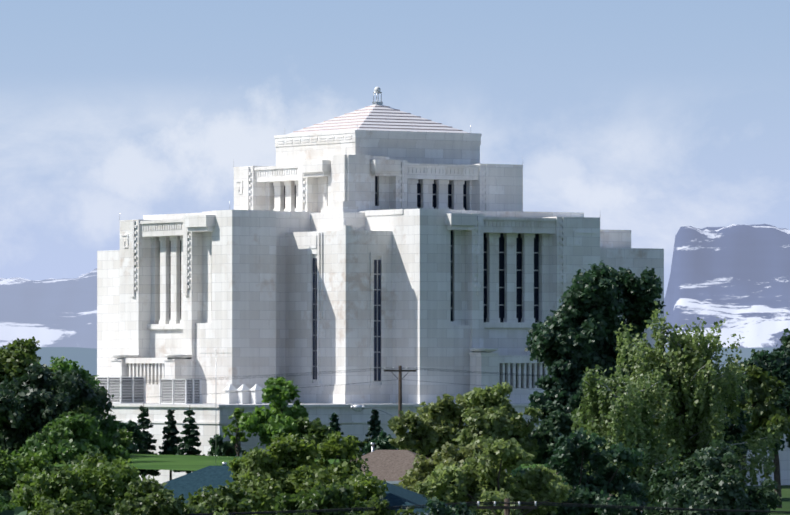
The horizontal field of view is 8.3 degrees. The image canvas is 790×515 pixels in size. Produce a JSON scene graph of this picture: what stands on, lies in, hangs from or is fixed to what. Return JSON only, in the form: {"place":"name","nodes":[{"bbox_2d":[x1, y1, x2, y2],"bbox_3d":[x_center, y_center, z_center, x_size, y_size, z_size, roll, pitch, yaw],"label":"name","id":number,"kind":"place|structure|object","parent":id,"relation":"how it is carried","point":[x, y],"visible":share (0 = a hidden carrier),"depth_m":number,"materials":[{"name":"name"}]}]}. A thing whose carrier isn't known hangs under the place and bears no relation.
{"place":"outdoors","nodes":[
{"label":"outdoors","id":0,"kind":"place"},
{"bbox_2d":[0,506,26,514],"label":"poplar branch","id":1,"kind":"object","parent":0,"point":[18,511],"visible":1,"depth_m":23.71,"materials":[{"name":"green plant"}]},
{"bbox_2d":[0,268,96,348],"bbox_3d":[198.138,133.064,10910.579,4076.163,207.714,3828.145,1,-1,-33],"label":"mountain range","id":2,"kind":"structure","parent":0,"point":[50,312],"depth_m":10016.85,"materials":[{"name":"blue stone"}]},
{"bbox_2d":[51,454,585,470],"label":"lawn ground","id":3,"kind":"structure","parent":0,"point":[169,462],"depth_m":330.87,"materials":[{"name":"green plant"}]},
{"bbox_2d":[0,346,779,374],"bbox_3d":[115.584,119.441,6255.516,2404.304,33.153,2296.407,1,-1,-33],"label":"hill","id":4,"kind":"structure","parent":0,"point":[86,358],"depth_m":5708.26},
{"bbox_2d":[0,0,789,297],"label":"sky","id":5,"kind":"structure","parent":0,"point":[651,119],"materials":[{"name":"blue"}]},
{"bbox_2d":[86,375,789,514],"bbox_3d":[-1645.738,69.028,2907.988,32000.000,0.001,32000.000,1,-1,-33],"label":"ground","id":6,"kind":"structure","parent":0,"point":[785,491],"depth_m":353.65,"materials":[{"name":"green plant"}]},
{"bbox_2d":[0,494,15,512],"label":"tree","id":7,"kind":"object","parent":6,"relation":"on","point":[3,504],"visible":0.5,"depth_m":213.58,"materials":[{"name":"green plant"}]},
{"bbox_2d":[0,446,55,507],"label":"tree","id":8,"kind":"object","parent":6,"relation":"on","point":[11,468],"visible":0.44,"depth_m":234.31,"materials":[{"name":"green plant"}]},
{"bbox_2d":[0,336,91,415],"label":"tree","id":9,"kind":"object","parent":6,"relation":"on","point":[17,357],"visible":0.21,"depth_m":344.35,"materials":[{"name":"green plant"}]},
{"bbox_2d":[0,358,114,457],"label":"tree","id":10,"kind":"object","parent":6,"relation":"on","point":[31,401],"visible":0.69,"depth_m":327.93,"materials":[{"name":"green plant"}]},
{"bbox_2d":[11,411,132,470],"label":"tree","id":11,"kind":"object","parent":6,"relation":"on","point":[67,437],"visible":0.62,"depth_m":323.76,"materials":[{"name":"green plant"}]},
{"bbox_2d":[29,496,114,514],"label":"tree","id":12,"kind":"object","parent":6,"relation":"on","point":[51,507],"visible":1,"depth_m":204.62,"materials":[{"name":"green plant"}]},
{"bbox_2d":[39,356,119,444],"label":"tree","id":13,"kind":"object","parent":6,"relation":"on","point":[108,425],"visible":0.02,"depth_m":349.11,"materials":[{"name":"green plant"}]},
{"bbox_2d":[10,451,155,514],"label":"tree","id":14,"kind":"object","parent":6,"relation":"on","point":[100,483],"visible":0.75,"depth_m":226.81,"materials":[{"name":"green plant"}]},
{"bbox_2d":[99,413,132,448],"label":"tree","id":15,"kind":"object","parent":6,"relation":"on","point":[123,437],"visible":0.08,"depth_m":356.53,"materials":[{"name":"green plant"}]},
{"bbox_2d":[119,420,147,453],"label":"tree","id":16,"kind":"object","parent":6,"relation":"on","point":[131,426],"visible":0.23,"depth_m":361.78,"materials":[{"name":"green plant"}]},
{"bbox_2d":[133,403,160,479],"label":"spruce","id":17,"kind":"object","parent":6,"relation":"on","point":[144,425],"visible":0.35,"depth_m":365.52,"materials":[{"name":"green plant"}]},
{"bbox_2d":[113,475,193,514],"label":"tree","id":18,"kind":"object","parent":6,"relation":"on","point":[158,499],"visible":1,"depth_m":213.74,"materials":[{"name":"green plant"}]},
{"bbox_2d":[158,409,180,480],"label":"spruce","id":19,"kind":"object","parent":6,"relation":"on","point":[171,431],"visible":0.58,"depth_m":365.53,"materials":[{"name":"green plant"}]},
{"bbox_2d":[172,410,204,473],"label":"spruce","id":20,"kind":"object","parent":6,"relation":"on","point":[190,439],"visible":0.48,"depth_m":363.50,"materials":[{"name":"green plant"}]},
{"bbox_2d":[185,480,254,514],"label":"tree","id":21,"kind":"object","parent":6,"relation":"on","point":[233,498],"visible":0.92,"depth_m":233.71,"materials":[{"name":"green plant"}]},
{"bbox_2d":[213,507,229,514],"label":"tree","id":22,"kind":"object","parent":6,"relation":"on","point":[223,512],"visible":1,"depth_m":204.52,"materials":[{"name":"green plant"}]},
{"bbox_2d":[207,434,248,455],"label":"bush","id":23,"kind":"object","parent":6,"relation":"on","point":[219,447],"depth_m":367.51,"materials":[{"name":"green plant"}]},
{"bbox_2d":[221,408,248,456],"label":"thin tree","id":24,"kind":"object","parent":6,"relation":"on","point":[239,437],"visible":0.79,"depth_m":365.64,"materials":[{"name":"green plant"}]},
{"bbox_2d":[238,375,308,446],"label":"tree","id":25,"kind":"object","parent":6,"relation":"on","point":[279,416],"visible":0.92,"depth_m":362.87,"materials":[{"name":"green plant"}]},
{"bbox_2d":[163,462,446,514],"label":"house roof","id":26,"kind":"structure","parent":6,"relation":"on","point":[195,481],"depth_m":253.28,"materials":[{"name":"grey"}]},
{"bbox_2d":[226,430,389,514],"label":"tree","id":27,"kind":"object","parent":6,"relation":"on","point":[286,464],"visible":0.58,"depth_m":247.74,"materials":[{"name":"green plant"}]},
{"bbox_2d":[292,417,339,458],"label":"tree","id":28,"kind":"object","parent":6,"relation":"on","point":[317,431],"visible":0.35,"depth_m":360.72,"materials":[{"name":"green plant"}]},
{"bbox_2d":[272,482,366,514],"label":"tree","id":29,"kind":"object","parent":6,"relation":"on","point":[322,498],"visible":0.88,"depth_m":224.56,"materials":[{"name":"green plant"}]},
{"bbox_2d":[326,412,343,458],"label":"spruce","id":30,"kind":"object","parent":6,"relation":"on","point":[334,424],"visible":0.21,"depth_m":367.50,"materials":[{"name":"green plant"}]},
{"bbox_2d":[339,436,367,456],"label":"tree","id":31,"kind":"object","parent":6,"relation":"on","point":[361,444],"depth_m":367.46,"materials":[{"name":"green plant"}]},
{"bbox_2d":[361,409,383,455],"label":"spruce","id":32,"kind":"object","parent":6,"relation":"on","point":[375,428],"visible":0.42,"depth_m":367.47,"materials":[{"name":"green plant"}]},
{"bbox_2d":[363,430,396,453],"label":"bush","id":33,"kind":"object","parent":6,"relation":"on","point":[385,438],"depth_m":365.57,"materials":[{"name":"green plant"}]},
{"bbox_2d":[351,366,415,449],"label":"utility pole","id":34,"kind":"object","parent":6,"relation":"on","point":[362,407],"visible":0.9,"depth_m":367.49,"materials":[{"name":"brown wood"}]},
{"bbox_2d":[354,494,418,514],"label":"tree","id":35,"kind":"object","parent":6,"relation":"on","point":[379,505],"visible":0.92,"depth_m":214.69,"materials":[{"name":"green plant"}]},
{"bbox_2d":[351,443,432,488],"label":"house roof","id":36,"kind":"structure","parent":6,"relation":"on","point":[390,466],"depth_m":298.07,"materials":[{"name":"brown"}]},
{"bbox_2d":[397,440,417,452],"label":"bush","id":37,"kind":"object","parent":6,"relation":"on","point":[413,450],"depth_m":364.98,"materials":[{"name":"green plant"}]},
{"bbox_2d":[387,390,470,459],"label":"tree","id":38,"kind":"object","parent":6,"relation":"on","point":[432,427],"visible":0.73,"depth_m":343.38,"materials":[{"name":"green plant"}]},
{"bbox_2d":[399,440,485,501],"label":"tree","id":39,"kind":"object","parent":6,"relation":"on","point":[449,454],"visible":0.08,"depth_m":261.45,"materials":[{"name":"green plant"}]},
{"bbox_2d":[96,403,789,485],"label":"retaining wall","id":40,"kind":"structure","parent":6,"relation":"on","point":[211,419],"depth_m":374.50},
{"bbox_2d":[95,377,201,403],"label":"mechanical louver housings","id":41,"kind":"object","parent":40,"relation":"on","point":[133,390],"visible":0.81,"depth_m":386.80,"materials":[{"name":"white paint"}]},
{"bbox_2d":[224,384,261,403],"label":"roof vents","id":42,"kind":"object","parent":40,"relation":"on","point":[243,395],"visible":1,"depth_m":378.75,"materials":[{"name":"white metal"}]},
{"bbox_2d":[110,348,554,403],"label":"temple annex porches","id":43,"kind":"object","parent":40,"relation":"on","point":[179,366],"visible":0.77,"depth_m":384.74,"materials":[{"name":"white stone"}]},
{"bbox_2d":[97,87,663,403],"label":"temple","id":44,"kind":"structure","parent":40,"relation":"on","point":[376,235],"depth_m":387.04,"materials":[{"name":"stone"}]},
{"bbox_2d":[420,497,476,514],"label":"tree","id":45,"kind":"object","parent":6,"relation":"on","point":[435,505],"visible":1,"depth_m":206.32,"materials":[{"name":"green plant"}]},
{"bbox_2d":[414,436,572,514],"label":"tree","id":46,"kind":"object","parent":6,"relation":"on","point":[485,481],"visible":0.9,"depth_m":248.81,"materials":[{"name":"green plant"}]},
{"bbox_2d":[452,382,543,473],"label":"tree","id":47,"kind":"object","parent":6,"relation":"on","point":[493,413],"visible":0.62,"depth_m":338.36,"materials":[{"name":"green plant"}]},
{"bbox_2d":[477,499,536,514],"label":"utility pole","id":48,"kind":"object","parent":6,"relation":"on","point":[506,507],"visible":1,"depth_m":214.40,"materials":[{"name":"brown wood"}]},
{"bbox_2d":[525,402,578,468],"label":"tree","id":49,"kind":"object","parent":6,"relation":"on","point":[553,423],"visible":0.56,"depth_m":344.12,"materials":[{"name":"green plant"}]},
{"bbox_2d":[527,358,596,426],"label":"tree","id":50,"kind":"object","parent":6,"relation":"on","point":[564,390],"visible":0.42,"depth_m":346.68,"materials":[{"name":"green plant"}]},
{"bbox_2d":[500,427,650,514],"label":"tree","id":51,"kind":"object","parent":6,"relation":"on","point":[574,451],"visible":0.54,"depth_m":260.49,"materials":[{"name":"green plant"}]},
{"bbox_2d":[525,260,665,392],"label":"tree","id":52,"kind":"object","parent":6,"relation":"on","point":[583,323],"visible":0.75,"depth_m":348.50,"materials":[{"name":"green plant"}]},
{"bbox_2d":[570,378,628,434],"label":"tree","id":53,"kind":"object","parent":6,"relation":"on","point":[578,414],"depth_m":338.21,"materials":[{"name":"green plant"}]},
{"bbox_2d":[571,365,693,505],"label":"weeping birch","id":54,"kind":"object","parent":6,"relation":"on","point":[621,411],"visible":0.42,"depth_m":288.83,"materials":[{"name":"green plant"}]},
{"bbox_2d":[602,300,784,492],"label":"weeping birch","id":55,"kind":"object","parent":6,"relation":"on","point":[690,375],"visible":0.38,"depth_m":298.37,"materials":[{"name":"green plant"}]},
{"bbox_2d":[643,440,781,514],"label":"tree","id":56,"kind":"object","parent":6,"relation":"on","point":[709,479],"visible":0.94,"depth_m":238.38,"materials":[{"name":"green plant"}]},
{"bbox_2d":[695,380,751,455],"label":"tree","id":57,"kind":"object","parent":6,"relation":"on","point":[736,432],"visible":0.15,"depth_m":308.68,"materials":[{"name":"green plant"}]},
{"bbox_2d":[721,359,789,482],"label":"tree","id":58,"kind":"object","parent":6,"relation":"on","point":[762,387],"visible":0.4,"depth_m":316.17,"materials":[{"name":"green plant"}]},
{"bbox_2d":[740,344,789,507],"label":"tree","id":59,"kind":"object","parent":6,"relation":"on","point":[777,362],"visible":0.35,"depth_m":328.75,"materials":[{"name":"green plant"}]},
{"bbox_2d":[750,328,789,447],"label":"tree","id":60,"kind":"object","parent":6,"relation":"on","point":[784,340],"depth_m":334.51,"materials":[{"name":"green plant"}]},
{"bbox_2d":[101,367,789,514],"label":"power lines","id":61,"kind":"object","parent":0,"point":[489,503],"visible":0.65,"depth_m":214.49,"materials":[{"name":"grey metal"}]},
{"bbox_2d":[664,224,789,347],"bbox_3d":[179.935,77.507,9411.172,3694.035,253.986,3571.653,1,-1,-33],"label":"mountain","id":62,"kind":"structure","parent":0,"point":[737,277],"depth_m":8752.56,"materials":[{"name":"blue stone"}]}
]}

